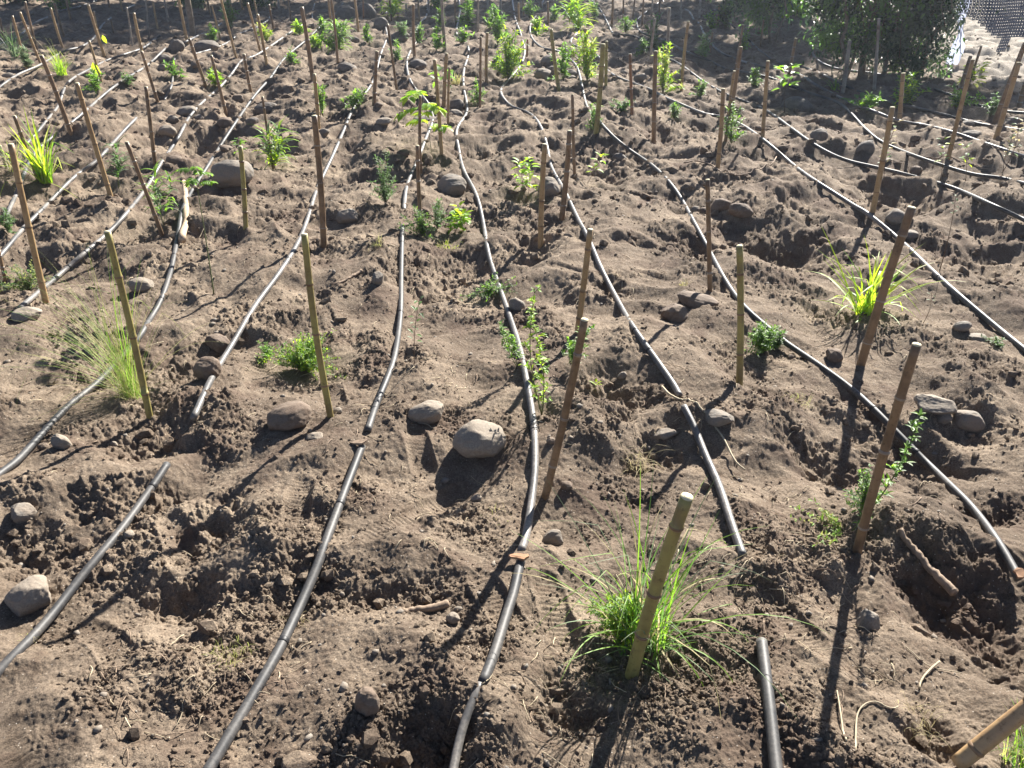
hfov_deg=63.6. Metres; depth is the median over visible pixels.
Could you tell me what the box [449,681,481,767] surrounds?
irrigation pipe
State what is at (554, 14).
seedling
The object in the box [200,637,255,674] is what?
grass clump
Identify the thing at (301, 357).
herb
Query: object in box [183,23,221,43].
irrigation pipe
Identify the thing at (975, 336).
stone
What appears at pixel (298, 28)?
herb
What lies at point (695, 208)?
stone
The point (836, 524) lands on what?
herb
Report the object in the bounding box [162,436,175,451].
earth clod
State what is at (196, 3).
shrub
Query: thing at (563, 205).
bamboo stake
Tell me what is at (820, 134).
stone
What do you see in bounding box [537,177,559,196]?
stone
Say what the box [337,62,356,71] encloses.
stone
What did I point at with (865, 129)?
irrigation pipe
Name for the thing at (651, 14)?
bamboo stake
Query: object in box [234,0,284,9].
herb
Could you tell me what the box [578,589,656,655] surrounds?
herb
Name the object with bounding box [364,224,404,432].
irrigation pipe
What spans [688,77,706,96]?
seedling
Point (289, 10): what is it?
bamboo stake
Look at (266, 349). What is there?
herb
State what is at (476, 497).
stone
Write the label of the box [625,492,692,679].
bamboo stake
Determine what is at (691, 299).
stone
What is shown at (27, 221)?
bamboo stake
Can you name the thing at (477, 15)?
bamboo stake
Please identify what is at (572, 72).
stone
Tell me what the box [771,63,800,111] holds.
sapling
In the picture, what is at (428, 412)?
stone
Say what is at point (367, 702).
stone
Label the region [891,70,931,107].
herb
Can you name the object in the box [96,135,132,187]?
sapling
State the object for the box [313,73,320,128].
bamboo stake
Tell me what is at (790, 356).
stone
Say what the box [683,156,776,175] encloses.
brown root
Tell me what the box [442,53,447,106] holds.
bamboo stake
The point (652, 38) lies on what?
bamboo stake
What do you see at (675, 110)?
seedling
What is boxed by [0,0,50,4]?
shrub
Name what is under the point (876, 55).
bamboo stake
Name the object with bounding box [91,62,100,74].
yellow leaf
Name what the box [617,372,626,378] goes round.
stone
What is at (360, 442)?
wood chip
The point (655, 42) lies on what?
herb
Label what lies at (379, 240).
grass clump
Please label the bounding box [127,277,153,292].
stone
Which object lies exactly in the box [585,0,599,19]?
seedling
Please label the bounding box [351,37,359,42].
stone
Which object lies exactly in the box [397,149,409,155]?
stone
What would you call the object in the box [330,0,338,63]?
bamboo stake
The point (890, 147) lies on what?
bare seedling
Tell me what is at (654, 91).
bamboo stake
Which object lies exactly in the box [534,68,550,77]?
stone
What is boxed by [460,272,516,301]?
herb
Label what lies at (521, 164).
sapling
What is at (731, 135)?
herb
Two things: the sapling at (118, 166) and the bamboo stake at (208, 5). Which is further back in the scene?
the bamboo stake at (208, 5)
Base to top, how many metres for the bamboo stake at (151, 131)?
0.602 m
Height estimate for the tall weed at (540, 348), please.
0.518 m
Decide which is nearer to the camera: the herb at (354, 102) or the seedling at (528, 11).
the herb at (354, 102)
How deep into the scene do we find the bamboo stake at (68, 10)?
18.03 m
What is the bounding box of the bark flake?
[402,599,449,612]
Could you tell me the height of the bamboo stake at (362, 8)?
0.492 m
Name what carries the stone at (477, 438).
on the ground
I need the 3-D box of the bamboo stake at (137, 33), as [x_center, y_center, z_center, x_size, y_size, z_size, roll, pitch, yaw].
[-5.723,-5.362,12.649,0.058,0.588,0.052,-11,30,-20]
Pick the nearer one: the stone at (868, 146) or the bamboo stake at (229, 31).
the stone at (868, 146)
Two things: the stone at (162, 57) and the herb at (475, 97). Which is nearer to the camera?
the herb at (475, 97)
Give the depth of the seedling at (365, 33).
13.72 m
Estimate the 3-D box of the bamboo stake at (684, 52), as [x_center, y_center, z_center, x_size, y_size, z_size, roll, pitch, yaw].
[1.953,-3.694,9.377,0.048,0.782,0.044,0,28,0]
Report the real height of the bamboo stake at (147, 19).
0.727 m
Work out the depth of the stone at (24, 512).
2.59 m
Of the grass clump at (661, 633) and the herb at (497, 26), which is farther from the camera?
the herb at (497, 26)
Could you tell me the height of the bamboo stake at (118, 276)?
0.778 m
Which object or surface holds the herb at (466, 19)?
on the ground
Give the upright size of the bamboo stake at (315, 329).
0.738 m
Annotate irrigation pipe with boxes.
[0,0,96,44]
[0,3,136,87]
[0,3,343,475]
[0,461,170,676]
[1,117,137,256]
[5,47,165,217]
[17,24,302,308]
[27,35,160,144]
[163,57,175,99]
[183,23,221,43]
[190,11,387,420]
[196,1,269,54]
[203,444,365,767]
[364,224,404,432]
[402,2,433,208]
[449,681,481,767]
[455,0,538,550]
[478,559,524,683]
[500,0,682,397]
[529,0,1022,580]
[560,2,1023,352]
[592,0,1023,221]
[636,0,1023,185]
[662,0,1023,156]
[681,404,747,556]
[711,9,1023,130]
[756,637,782,767]
[811,48,1023,114]
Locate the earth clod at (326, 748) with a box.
[321,743,332,753]
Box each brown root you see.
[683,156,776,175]
[923,156,989,168]
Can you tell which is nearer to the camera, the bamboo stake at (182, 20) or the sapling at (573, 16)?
the bamboo stake at (182, 20)
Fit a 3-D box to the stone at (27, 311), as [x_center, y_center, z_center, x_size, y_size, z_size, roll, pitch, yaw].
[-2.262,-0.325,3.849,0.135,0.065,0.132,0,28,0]
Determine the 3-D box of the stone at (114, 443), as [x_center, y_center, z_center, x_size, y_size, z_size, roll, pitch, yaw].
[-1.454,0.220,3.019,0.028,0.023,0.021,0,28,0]
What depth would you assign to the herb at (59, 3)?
20.50 m
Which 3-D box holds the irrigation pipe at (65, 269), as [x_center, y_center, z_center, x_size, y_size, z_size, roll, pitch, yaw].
[-3.456,-3.807,10.400,0.433,0.166,14.747,-4,29,-7]
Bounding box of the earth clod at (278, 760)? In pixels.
[274,754,285,767]
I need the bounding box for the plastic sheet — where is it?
[947,0,969,64]
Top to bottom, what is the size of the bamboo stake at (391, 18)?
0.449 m
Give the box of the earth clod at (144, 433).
[135,428,153,438]
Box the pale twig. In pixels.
[919,660,940,687]
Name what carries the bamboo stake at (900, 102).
on the ground
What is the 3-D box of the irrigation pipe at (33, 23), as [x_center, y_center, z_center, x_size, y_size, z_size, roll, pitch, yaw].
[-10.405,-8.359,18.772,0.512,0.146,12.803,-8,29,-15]
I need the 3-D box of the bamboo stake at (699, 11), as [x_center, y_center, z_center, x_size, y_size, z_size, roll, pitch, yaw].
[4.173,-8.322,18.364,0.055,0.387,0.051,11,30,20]
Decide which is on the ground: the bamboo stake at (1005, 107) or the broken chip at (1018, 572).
the bamboo stake at (1005, 107)
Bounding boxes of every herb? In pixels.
[0,207,16,233]
[0,261,56,291]
[16,43,34,68]
[44,0,73,10]
[81,67,104,92]
[119,68,135,85]
[163,57,187,76]
[205,67,222,84]
[218,0,238,27]
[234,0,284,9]
[255,22,272,41]
[255,328,345,379]
[257,341,275,362]
[291,19,311,34]
[310,34,323,47]
[312,81,327,115]
[341,86,366,108]
[366,149,397,201]
[394,20,408,37]
[395,205,434,238]
[427,198,452,230]
[429,0,446,9]
[430,26,447,50]
[456,0,475,25]
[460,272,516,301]
[468,77,487,105]
[486,3,509,44]
[530,15,549,36]
[546,41,573,80]
[571,28,599,79]
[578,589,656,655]
[585,101,603,128]
[608,96,635,111]
[638,12,665,48]
[651,41,685,92]
[694,29,714,56]
[715,0,736,27]
[715,101,747,143]
[744,319,782,356]
[771,328,787,348]
[790,497,843,546]
[843,464,882,510]
[846,90,886,110]
[851,408,926,530]
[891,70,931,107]
[946,83,986,107]
[981,334,1005,347]
[982,91,1001,115]
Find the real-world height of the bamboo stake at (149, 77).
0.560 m
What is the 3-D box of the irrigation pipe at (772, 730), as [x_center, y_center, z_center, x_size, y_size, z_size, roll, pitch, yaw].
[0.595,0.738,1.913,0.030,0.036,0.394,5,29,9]
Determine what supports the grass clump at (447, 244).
on the ground
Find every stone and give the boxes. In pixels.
[2,72,13,77]
[4,575,51,616]
[10,502,36,523]
[11,306,42,322]
[37,443,49,449]
[50,434,71,449]
[110,441,117,446]
[124,530,134,537]
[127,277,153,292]
[158,54,169,62]
[158,64,165,69]
[158,125,176,136]
[165,155,181,163]
[166,115,176,121]
[168,39,184,50]
[177,106,196,114]
[190,61,203,68]
[192,114,203,119]
[193,356,221,379]
[194,40,219,50]
[205,333,229,352]
[210,160,253,187]
[217,117,232,127]
[219,145,232,151]
[232,94,243,102]
[245,117,258,125]
[254,102,276,114]
[267,400,311,430]
[306,432,322,439]
[319,128,329,135]
[333,407,341,413]
[336,5,355,19]
[336,208,357,223]
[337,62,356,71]
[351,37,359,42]
[355,686,379,716]
[357,3,375,18]
[371,271,382,284]
[373,17,388,28]
[374,102,382,107]
[375,117,391,124]
[391,30,409,40]
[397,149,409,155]
[407,400,443,423]
[409,59,426,68]
[413,115,436,120]
[437,174,466,196]
[446,612,459,623]
[449,99,464,110]
[449,109,462,116]
[452,419,505,457]
[471,494,481,501]
[509,297,525,310]
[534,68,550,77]
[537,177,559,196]
[540,55,556,67]
[542,529,563,545]
[546,437,554,443]
[560,481,572,489]
[566,70,577,76]
[612,153,626,160]
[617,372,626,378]
[634,73,646,81]
[652,428,677,439]
[661,303,687,322]
[677,290,718,307]
[690,206,699,211]
[699,207,711,213]
[705,408,733,426]
[711,198,731,211]
[729,203,752,217]
[781,96,814,112]
[787,354,795,358]
[809,128,827,140]
[826,348,842,362]
[856,140,874,152]
[856,609,879,630]
[885,208,904,224]
[906,230,918,238]
[909,166,922,173]
[913,394,956,413]
[937,414,952,423]
[952,321,971,331]
[953,410,985,432]
[961,130,981,137]
[963,119,982,125]
[968,333,989,341]
[1004,117,1023,123]
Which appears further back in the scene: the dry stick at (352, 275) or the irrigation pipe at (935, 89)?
the irrigation pipe at (935, 89)
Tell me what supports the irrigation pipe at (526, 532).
on the ground
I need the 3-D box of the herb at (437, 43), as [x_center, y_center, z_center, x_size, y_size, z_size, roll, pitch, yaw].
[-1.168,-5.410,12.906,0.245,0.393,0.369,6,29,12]
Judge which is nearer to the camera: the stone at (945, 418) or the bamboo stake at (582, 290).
the stone at (945, 418)
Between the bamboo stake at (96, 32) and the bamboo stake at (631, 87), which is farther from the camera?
the bamboo stake at (96, 32)
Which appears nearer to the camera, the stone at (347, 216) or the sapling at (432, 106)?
the stone at (347, 216)
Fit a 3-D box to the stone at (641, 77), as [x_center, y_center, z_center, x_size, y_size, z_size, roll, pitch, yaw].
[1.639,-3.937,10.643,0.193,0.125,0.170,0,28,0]
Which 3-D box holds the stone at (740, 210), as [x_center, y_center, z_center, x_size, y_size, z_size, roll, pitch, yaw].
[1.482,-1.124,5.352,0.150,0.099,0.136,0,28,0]
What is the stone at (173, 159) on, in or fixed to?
on the ground
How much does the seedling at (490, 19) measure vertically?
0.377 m
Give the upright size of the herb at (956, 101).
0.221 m
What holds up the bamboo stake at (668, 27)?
on the ground
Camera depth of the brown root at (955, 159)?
6.52 m
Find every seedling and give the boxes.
[204,23,220,40]
[230,138,245,152]
[285,46,300,64]
[315,14,328,33]
[361,23,374,41]
[388,37,403,59]
[408,296,423,364]
[415,21,426,43]
[428,64,455,89]
[431,6,445,27]
[445,201,473,233]
[455,25,474,42]
[483,8,493,28]
[521,0,539,18]
[549,4,560,20]
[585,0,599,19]
[585,152,609,181]
[617,14,636,32]
[632,36,649,56]
[668,101,681,117]
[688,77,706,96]
[703,10,720,28]
[735,30,750,50]
[748,67,764,85]
[841,92,864,100]
[878,120,901,186]
[935,137,949,179]
[939,193,958,269]
[958,61,991,88]
[959,143,972,180]
[1003,118,1023,170]
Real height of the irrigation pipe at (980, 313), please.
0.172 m
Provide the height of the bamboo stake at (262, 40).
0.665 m
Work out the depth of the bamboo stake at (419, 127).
6.33 m
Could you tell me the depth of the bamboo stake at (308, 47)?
9.91 m
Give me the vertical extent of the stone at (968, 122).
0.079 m
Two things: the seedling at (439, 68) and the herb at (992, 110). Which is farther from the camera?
the seedling at (439, 68)
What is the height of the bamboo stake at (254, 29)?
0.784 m
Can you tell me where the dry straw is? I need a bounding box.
[0,95,1017,767]
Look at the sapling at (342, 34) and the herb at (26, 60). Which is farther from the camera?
the sapling at (342, 34)
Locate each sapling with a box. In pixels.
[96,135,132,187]
[134,160,190,223]
[176,165,216,293]
[249,120,299,168]
[302,17,353,53]
[376,0,411,17]
[393,90,453,151]
[484,24,534,78]
[511,157,539,202]
[554,0,597,30]
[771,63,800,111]
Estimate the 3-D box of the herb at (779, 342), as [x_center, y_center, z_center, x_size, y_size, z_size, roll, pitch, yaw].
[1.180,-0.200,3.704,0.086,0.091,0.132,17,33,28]
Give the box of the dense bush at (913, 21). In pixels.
[784,0,1022,80]
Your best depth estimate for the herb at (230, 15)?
16.15 m
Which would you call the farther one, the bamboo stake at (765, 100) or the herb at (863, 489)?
the bamboo stake at (765, 100)
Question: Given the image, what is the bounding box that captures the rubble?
[0,0,1023,299]
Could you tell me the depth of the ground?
3.24 m
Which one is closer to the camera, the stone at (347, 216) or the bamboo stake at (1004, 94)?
the stone at (347, 216)
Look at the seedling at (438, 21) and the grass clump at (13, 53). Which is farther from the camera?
the seedling at (438, 21)
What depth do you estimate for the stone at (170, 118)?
8.23 m
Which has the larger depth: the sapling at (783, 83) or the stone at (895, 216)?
the sapling at (783, 83)
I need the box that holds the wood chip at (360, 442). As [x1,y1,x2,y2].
[350,439,367,444]
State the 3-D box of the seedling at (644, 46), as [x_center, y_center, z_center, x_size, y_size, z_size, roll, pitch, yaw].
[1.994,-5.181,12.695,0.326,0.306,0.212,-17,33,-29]
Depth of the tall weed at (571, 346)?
3.34 m
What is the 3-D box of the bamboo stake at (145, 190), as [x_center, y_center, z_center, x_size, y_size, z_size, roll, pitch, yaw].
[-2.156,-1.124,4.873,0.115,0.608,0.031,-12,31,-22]
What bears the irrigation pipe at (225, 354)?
on the ground
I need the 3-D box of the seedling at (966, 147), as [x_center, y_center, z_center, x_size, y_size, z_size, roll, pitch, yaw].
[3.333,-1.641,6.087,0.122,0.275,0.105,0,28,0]
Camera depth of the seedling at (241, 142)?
6.62 m
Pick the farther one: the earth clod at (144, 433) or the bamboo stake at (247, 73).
the bamboo stake at (247, 73)
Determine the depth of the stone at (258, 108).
8.77 m
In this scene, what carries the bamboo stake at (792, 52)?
on the ground
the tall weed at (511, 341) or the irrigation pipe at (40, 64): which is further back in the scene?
the irrigation pipe at (40, 64)
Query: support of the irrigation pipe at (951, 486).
on the ground
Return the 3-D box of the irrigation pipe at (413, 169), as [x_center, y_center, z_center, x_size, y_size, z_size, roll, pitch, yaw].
[-1.675,-6.281,14.977,0.364,0.143,21.948,-3,28,-5]
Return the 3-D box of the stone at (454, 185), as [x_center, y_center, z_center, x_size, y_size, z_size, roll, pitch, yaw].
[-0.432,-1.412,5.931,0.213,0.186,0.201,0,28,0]
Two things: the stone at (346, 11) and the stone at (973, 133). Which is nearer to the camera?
the stone at (973, 133)
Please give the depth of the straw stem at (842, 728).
1.88 m
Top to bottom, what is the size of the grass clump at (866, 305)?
0.470 m
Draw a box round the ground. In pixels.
[0,0,1023,767]
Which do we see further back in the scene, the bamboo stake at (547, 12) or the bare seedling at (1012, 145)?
the bamboo stake at (547, 12)
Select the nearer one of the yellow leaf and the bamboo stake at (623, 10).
the yellow leaf
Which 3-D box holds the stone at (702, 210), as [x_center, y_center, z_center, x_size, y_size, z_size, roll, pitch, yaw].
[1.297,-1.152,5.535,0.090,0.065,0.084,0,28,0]
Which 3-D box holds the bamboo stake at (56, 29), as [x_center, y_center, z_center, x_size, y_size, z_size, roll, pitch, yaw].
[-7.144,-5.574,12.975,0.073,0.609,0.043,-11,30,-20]
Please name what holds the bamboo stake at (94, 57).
on the ground
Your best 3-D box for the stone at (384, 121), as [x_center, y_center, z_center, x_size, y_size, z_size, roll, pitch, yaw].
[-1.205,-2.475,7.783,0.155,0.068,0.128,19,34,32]
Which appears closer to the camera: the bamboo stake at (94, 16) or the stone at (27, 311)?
the stone at (27, 311)
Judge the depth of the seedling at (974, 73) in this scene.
9.12 m
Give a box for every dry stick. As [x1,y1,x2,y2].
[332,269,362,284]
[898,528,958,595]
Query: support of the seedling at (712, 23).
on the ground
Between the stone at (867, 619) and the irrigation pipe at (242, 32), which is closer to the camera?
the stone at (867, 619)
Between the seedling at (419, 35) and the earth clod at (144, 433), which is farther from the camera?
the seedling at (419, 35)
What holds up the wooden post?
on the ground
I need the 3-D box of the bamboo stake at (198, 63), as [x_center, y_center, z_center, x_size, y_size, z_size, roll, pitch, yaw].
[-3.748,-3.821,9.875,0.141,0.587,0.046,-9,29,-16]
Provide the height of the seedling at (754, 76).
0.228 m
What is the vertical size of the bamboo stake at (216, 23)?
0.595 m
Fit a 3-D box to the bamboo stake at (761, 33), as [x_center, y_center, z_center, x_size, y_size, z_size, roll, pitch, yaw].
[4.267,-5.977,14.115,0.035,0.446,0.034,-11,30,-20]
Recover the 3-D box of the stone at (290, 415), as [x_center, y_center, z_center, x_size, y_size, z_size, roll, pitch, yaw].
[-0.809,0.122,2.991,0.155,0.108,0.151,0,28,0]
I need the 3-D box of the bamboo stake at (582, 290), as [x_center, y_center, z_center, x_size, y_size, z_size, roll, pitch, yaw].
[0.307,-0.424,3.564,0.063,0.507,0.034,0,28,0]
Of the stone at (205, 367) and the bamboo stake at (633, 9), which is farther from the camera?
the bamboo stake at (633, 9)
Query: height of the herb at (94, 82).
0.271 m
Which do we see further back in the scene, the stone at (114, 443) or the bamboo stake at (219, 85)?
the bamboo stake at (219, 85)
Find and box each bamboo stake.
[0,18,4,41]
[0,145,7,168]
[0,250,6,281]
[7,143,48,303]
[11,16,26,68]
[12,115,37,180]
[19,12,40,62]
[24,1,37,49]
[39,55,73,135]
[49,8,63,47]
[53,3,64,36]
[65,0,71,19]
[74,82,112,196]
[87,5,105,56]
[88,40,102,81]
[92,11,99,35]
[104,230,152,418]
[125,141,163,236]
[126,7,132,45]
[132,13,143,51]
[140,51,158,102]
[144,86,156,164]
[145,0,149,37]
[152,1,158,28]
[164,0,168,21]
[177,0,188,44]
[188,38,206,87]
[206,0,211,16]
[210,55,227,115]
[211,6,220,39]
[220,0,236,57]
[238,146,247,229]
[242,54,251,92]
[246,3,261,54]
[256,14,267,65]
[261,96,274,169]
[268,4,274,28]
[287,0,291,19]
[299,7,313,80]
[301,233,333,417]
[311,115,326,247]
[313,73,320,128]
[327,0,331,22]
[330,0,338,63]
[354,0,359,31]
[362,0,363,17]
[372,51,378,105]
[386,24,397,90]
[389,0,392,20]
[411,4,415,55]
[415,145,421,216]
[417,0,420,21]
[418,95,422,173]
[433,59,442,154]
[440,0,446,49]
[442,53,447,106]
[447,67,450,124]
[454,0,456,24]
[477,0,478,31]
[479,37,481,107]
[484,32,488,82]
[499,0,501,16]
[517,3,519,21]
[538,143,546,248]
[541,318,587,499]
[547,1,548,23]
[549,29,560,90]
[559,130,571,220]
[571,94,575,173]
[574,228,592,333]
[593,44,604,133]
[604,41,607,85]
[610,0,613,26]
[622,0,623,20]
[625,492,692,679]
[629,54,633,114]
[632,0,635,17]
[641,0,644,25]
[649,18,655,60]
[650,0,652,29]
[651,51,657,143]
[666,8,670,65]
[680,0,681,18]
[680,21,689,90]
[698,0,700,18]
[705,179,711,291]
[708,32,713,51]
[715,88,724,168]
[724,46,742,141]
[727,71,735,114]
[734,25,743,70]
[736,244,744,385]
[759,20,764,46]
[761,61,769,137]
[788,38,796,75]
[841,40,851,93]
[847,32,862,77]
[852,342,921,554]
[856,206,915,365]
[870,107,894,212]
[872,18,879,89]
[897,73,904,119]
[946,59,974,159]
[957,56,972,94]
[968,46,982,89]
[991,42,1023,123]
[993,62,1021,139]
[1016,82,1023,107]
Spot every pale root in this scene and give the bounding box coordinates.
[661,385,745,469]
[854,701,898,751]
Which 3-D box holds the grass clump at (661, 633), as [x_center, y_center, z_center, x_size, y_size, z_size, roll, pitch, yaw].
[0.379,0.509,2.027,0.808,0.593,0.692,0,28,0]
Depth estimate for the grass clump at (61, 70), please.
10.15 m
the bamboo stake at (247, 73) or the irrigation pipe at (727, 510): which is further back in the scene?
the bamboo stake at (247, 73)
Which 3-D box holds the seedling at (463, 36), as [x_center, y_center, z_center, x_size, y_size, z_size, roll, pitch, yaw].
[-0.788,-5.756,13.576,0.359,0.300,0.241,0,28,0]
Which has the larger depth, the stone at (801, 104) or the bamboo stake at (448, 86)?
the stone at (801, 104)
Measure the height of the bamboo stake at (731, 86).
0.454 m
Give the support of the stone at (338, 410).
on the ground
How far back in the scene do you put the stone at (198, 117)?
8.53 m
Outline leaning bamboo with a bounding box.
[951,696,1023,767]
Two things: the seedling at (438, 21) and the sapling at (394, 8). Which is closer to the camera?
the seedling at (438, 21)
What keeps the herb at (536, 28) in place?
on the ground
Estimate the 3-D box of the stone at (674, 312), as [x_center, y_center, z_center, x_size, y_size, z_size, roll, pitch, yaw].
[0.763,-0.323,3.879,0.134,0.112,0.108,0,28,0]
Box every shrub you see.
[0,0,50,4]
[172,0,207,8]
[726,0,798,43]
[762,0,817,18]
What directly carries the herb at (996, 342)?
on the ground
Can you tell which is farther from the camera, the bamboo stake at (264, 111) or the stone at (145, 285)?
the bamboo stake at (264, 111)
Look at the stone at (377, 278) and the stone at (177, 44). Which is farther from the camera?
the stone at (177, 44)
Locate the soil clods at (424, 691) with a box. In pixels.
[0,29,1022,767]
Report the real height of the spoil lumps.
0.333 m
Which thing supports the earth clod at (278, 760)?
on the ground
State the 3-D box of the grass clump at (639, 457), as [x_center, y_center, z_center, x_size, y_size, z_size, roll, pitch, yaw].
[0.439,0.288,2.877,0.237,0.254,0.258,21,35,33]
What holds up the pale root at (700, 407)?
on the ground
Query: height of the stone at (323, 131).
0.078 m
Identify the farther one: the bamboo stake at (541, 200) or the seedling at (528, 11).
the seedling at (528, 11)
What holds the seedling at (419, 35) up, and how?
on the ground
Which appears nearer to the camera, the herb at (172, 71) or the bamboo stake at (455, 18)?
the herb at (172, 71)
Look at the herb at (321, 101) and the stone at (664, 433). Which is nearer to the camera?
the stone at (664, 433)
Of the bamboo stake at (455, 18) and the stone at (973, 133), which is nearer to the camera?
the stone at (973, 133)
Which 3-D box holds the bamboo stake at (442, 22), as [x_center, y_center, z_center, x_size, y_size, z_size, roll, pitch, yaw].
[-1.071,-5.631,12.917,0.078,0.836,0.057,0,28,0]
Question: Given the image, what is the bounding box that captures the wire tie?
[528,421,541,433]
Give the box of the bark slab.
[178,180,188,242]
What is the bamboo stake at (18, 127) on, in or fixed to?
on the ground
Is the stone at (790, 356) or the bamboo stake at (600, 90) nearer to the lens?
the stone at (790, 356)
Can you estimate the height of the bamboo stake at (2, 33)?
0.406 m
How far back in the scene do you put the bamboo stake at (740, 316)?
3.18 m
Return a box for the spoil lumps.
[5,108,1023,767]
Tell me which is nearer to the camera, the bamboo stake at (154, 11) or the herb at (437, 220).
the herb at (437, 220)
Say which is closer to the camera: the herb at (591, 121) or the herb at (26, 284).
the herb at (26, 284)
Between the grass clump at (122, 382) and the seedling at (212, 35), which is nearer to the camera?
the grass clump at (122, 382)
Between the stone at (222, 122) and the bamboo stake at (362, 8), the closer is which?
the stone at (222, 122)
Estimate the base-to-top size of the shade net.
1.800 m
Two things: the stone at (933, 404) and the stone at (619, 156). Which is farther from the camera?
the stone at (619, 156)
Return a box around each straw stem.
[836,690,846,741]
[905,646,962,673]
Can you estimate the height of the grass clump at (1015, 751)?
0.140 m
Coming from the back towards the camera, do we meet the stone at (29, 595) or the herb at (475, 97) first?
the herb at (475, 97)
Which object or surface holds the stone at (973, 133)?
on the ground
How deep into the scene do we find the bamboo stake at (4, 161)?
6.02 m
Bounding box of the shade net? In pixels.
[943,0,1023,51]
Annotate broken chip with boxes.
[508,553,528,560]
[1013,567,1023,578]
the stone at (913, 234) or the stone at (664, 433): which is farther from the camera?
the stone at (913, 234)
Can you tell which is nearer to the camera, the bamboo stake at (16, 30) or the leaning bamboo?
the leaning bamboo
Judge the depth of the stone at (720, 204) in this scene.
5.46 m
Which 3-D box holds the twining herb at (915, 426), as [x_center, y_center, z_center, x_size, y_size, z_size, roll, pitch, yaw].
[1.082,0.266,2.386,0.088,0.455,0.116,-18,33,-30]
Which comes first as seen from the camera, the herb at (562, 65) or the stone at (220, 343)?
the stone at (220, 343)
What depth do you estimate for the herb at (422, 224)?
5.02 m
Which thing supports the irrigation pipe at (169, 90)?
on the ground
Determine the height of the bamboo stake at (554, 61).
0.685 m
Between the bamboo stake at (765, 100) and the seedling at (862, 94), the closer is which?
the bamboo stake at (765, 100)
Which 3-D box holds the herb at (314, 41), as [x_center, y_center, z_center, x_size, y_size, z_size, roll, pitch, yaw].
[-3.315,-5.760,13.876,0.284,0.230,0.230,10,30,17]
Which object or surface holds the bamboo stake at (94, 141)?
on the ground
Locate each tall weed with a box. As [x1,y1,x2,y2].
[497,319,524,366]
[518,285,551,414]
[561,324,595,363]
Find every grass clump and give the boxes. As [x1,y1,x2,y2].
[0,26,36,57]
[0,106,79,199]
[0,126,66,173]
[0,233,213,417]
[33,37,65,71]
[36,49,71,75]
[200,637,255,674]
[367,235,384,245]
[437,239,463,249]
[450,70,463,84]
[513,462,830,716]
[620,444,668,481]
[782,389,818,410]
[812,226,964,322]
[825,74,842,91]
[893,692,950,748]
[992,701,1023,767]
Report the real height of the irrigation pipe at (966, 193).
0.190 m
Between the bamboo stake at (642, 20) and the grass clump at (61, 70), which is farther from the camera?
the bamboo stake at (642, 20)
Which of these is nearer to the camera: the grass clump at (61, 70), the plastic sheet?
the grass clump at (61, 70)
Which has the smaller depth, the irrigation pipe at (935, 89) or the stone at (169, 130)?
the stone at (169, 130)
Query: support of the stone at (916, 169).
on the ground
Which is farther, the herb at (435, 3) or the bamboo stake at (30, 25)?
the herb at (435, 3)
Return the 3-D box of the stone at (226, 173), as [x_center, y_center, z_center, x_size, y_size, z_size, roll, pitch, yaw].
[-2.035,-1.526,6.000,0.323,0.220,0.280,0,28,0]
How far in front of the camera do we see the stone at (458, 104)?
8.98 m
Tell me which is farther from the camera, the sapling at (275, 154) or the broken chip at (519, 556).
the sapling at (275, 154)
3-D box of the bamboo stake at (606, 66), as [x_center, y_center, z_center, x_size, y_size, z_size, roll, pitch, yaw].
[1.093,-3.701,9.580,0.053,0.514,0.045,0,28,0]
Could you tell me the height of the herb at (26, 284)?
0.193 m
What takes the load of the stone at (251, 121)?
on the ground
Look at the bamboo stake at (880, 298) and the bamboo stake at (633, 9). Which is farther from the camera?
the bamboo stake at (633, 9)
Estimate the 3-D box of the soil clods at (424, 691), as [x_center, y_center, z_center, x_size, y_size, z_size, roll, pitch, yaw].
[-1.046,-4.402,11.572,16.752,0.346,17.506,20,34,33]
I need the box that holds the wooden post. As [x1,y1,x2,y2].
[184,0,195,36]
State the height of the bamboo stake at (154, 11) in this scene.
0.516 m
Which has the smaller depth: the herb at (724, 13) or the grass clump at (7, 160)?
the grass clump at (7, 160)
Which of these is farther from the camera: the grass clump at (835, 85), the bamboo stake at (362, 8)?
the bamboo stake at (362, 8)
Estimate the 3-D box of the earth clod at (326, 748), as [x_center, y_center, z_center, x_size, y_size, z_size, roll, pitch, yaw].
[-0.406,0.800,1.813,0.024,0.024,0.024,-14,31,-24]
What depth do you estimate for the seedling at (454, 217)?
5.17 m
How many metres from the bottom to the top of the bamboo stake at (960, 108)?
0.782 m
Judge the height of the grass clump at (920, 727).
0.091 m
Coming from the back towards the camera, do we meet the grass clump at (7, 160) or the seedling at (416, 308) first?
the grass clump at (7, 160)
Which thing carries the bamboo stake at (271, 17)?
on the ground
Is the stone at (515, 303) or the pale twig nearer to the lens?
the pale twig
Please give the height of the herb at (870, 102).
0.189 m
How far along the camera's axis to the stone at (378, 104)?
8.37 m
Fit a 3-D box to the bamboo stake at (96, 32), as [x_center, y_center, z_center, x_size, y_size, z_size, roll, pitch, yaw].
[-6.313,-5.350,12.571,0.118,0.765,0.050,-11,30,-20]
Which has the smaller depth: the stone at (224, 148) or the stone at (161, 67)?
the stone at (224, 148)
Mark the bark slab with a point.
(183, 232)
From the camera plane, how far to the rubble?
6.92 m
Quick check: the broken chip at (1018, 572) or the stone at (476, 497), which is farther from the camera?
the stone at (476, 497)
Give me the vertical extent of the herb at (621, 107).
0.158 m
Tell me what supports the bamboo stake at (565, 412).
on the ground
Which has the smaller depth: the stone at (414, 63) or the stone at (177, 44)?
the stone at (414, 63)

